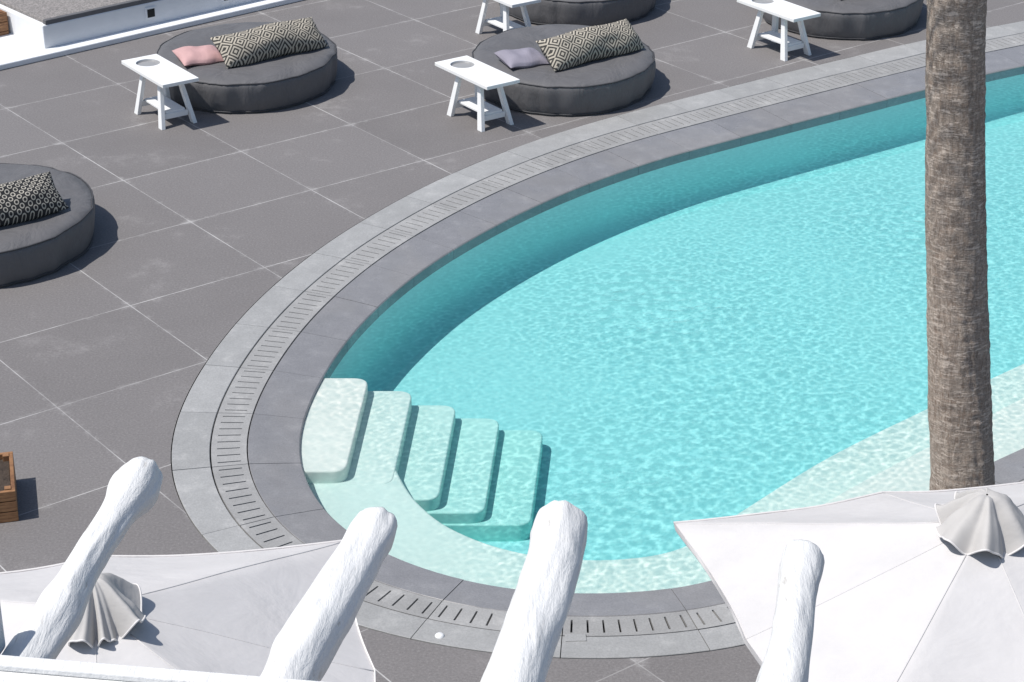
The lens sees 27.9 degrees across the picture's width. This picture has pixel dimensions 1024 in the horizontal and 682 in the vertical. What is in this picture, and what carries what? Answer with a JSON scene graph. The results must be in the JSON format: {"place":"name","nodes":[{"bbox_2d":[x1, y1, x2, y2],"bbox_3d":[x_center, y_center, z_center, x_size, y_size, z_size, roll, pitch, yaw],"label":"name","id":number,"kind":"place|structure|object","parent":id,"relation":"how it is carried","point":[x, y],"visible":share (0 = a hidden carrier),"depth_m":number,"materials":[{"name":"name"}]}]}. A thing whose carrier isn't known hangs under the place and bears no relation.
{"place":"outdoors","nodes":[
{"label":"outdoors","id":0,"kind":"place"},
{"bbox_2d":[0,0,1023,681],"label":"terrace paving","id":1,"kind":"structure","parent":0,"point":[210,228],"depth_m":17.69,"materials":[{"name":"grey tile"}]},
{"bbox_2d":[0,451,18,522],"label":"wooden planter box","id":2,"kind":"object","parent":1,"relation":"on","point":[8,502],"visible":1,"depth_m":12.82,"materials":[{"name":"brown wood"}]},
{"bbox_2d":[0,163,94,287],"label":"round daybed","id":3,"kind":"object","parent":1,"relation":"on","point":[47,218],"visible":1,"depth_m":16.31,"materials":[{"name":"fabric"}]},
{"bbox_2d":[0,0,302,69],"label":"base kerb","id":4,"kind":"structure","parent":1,"relation":"on","point":[15,51],"depth_m":21.60,"materials":[{"name":"white paint"}]},
{"bbox_2d":[0,9,8,35],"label":"wooden planter box","id":5,"kind":"object","parent":4,"relation":"on","point":[4,28],"visible":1,"depth_m":21.63,"materials":[{"name":"brown wood"}]},
{"bbox_2d":[0,0,256,48],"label":"plinth","id":6,"kind":"structure","parent":4,"relation":"on","point":[34,31],"depth_m":21.65,"materials":[{"name":"white paint"}]},
{"bbox_2d":[0,0,129,22],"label":"cap slab","id":7,"kind":"structure","parent":6,"relation":"on","point":[39,10],"depth_m":21.63,"materials":[{"name":"grey concrete"}]},
{"bbox_2d":[43,0,157,24],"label":"cap edge","id":8,"kind":"object","parent":6,"relation":"on","point":[84,13],"visible":1,"depth_m":21.51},
{"bbox_2d":[145,0,232,19],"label":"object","id":9,"kind":"structure","parent":6,"relation":"attached to","point":[152,7],"depth_m":21.95,"materials":[{"name":"paint"}]},
{"bbox_2d":[147,8,154,17],"bbox_3d":[-3.842,-3.490,21.948,0.090,0.090,0.012,-21,33,-36],"label":"niche recess","id":10,"kind":"object","parent":9,"relation":"attached to","point":[150,12],"visible":1,"depth_m":21.94,"materials":[{"name":"black"}]},
{"bbox_2d":[121,54,198,129],"bbox_3d":[-3.310,-2.343,19.471,0.370,0.470,0.880,-17,31,-31],"label":"side table","id":11,"kind":"object","parent":1,"relation":"on","point":[162,73],"visible":1,"depth_m":19.36,"materials":[{"name":"white paint"}]},
{"bbox_2d":[0,540,375,681],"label":"market parasol","id":12,"kind":"object","parent":1,"relation":"on","point":[229,612],"visible":0.52,"depth_m":7.84,"materials":[{"name":"white fabric"}]},
{"bbox_2d":[157,17,337,113],"bbox_3d":[-2.620,-2.860,20.354,1.794,0.633,2.016,0,26,0],"label":"round daybed","id":13,"kind":"object","parent":1,"relation":"on","point":[250,67],"visible":0.91,"depth_m":19.85,"materials":[{"name":"fabric"}]},
{"bbox_2d":[0,456,824,681],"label":"pergola","id":14,"kind":"object","parent":1,"relation":"on","point":[311,635],"visible":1,"depth_m":4.28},
{"bbox_2d":[435,55,519,131],"bbox_3d":[-0.330,-2.321,19.426,0.370,0.470,0.880,-17,31,-31],"label":"side table","id":15,"kind":"object","parent":1,"relation":"on","point":[481,76],"visible":1,"depth_m":19.30,"materials":[{"name":"white paint"}]},
{"bbox_2d":[475,0,540,33],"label":"side table","id":16,"kind":"object","parent":1,"relation":"on","point":[503,22],"visible":0.64,"depth_m":21.64,"materials":[{"name":"white paint"}]},
{"bbox_2d":[472,18,655,116],"bbox_3d":[0.505,-2.834,20.293,1.813,0.638,2.007,0,26,0],"label":"round daybed","id":17,"kind":"object","parent":1,"relation":"on","point":[568,70],"visible":0.94,"depth_m":19.78,"materials":[{"name":"fabric"}]},
{"bbox_2d":[499,0,655,25],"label":"round daybed","id":18,"kind":"object","parent":1,"relation":"on","point":[584,12],"visible":0.79,"depth_m":22.05,"materials":[{"name":"fabric"}]},
{"bbox_2d":[171,21,1023,658],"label":"swimming pool","id":19,"kind":"structure","parent":1,"relation":"in","point":[633,335],"depth_m":15.93,"materials":[{"name":"teal liquid"}]},
{"bbox_2d":[737,0,820,60],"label":"side table","id":20,"kind":"object","parent":1,"relation":"on","point":[785,11],"visible":1,"depth_m":21.20,"materials":[{"name":"white paint"}]},
{"bbox_2d":[763,0,923,40],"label":"round daybed","id":21,"kind":"object","parent":1,"relation":"on","point":[863,20],"visible":0.71,"depth_m":21.69,"materials":[{"name":"fabric"}]},
{"bbox_2d":[673,481,1023,681],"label":"market parasol","id":22,"kind":"object","parent":1,"relation":"on","point":[921,586],"visible":0.96,"depth_m":8.00,"materials":[{"name":"white fabric"}]},
{"bbox_2d":[925,0,994,489],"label":"palm tree","id":23,"kind":"object","parent":1,"relation":"on","point":[960,412],"visible":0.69,"depth_m":10.21,"materials":[{"name":"brown plant"}]}
]}

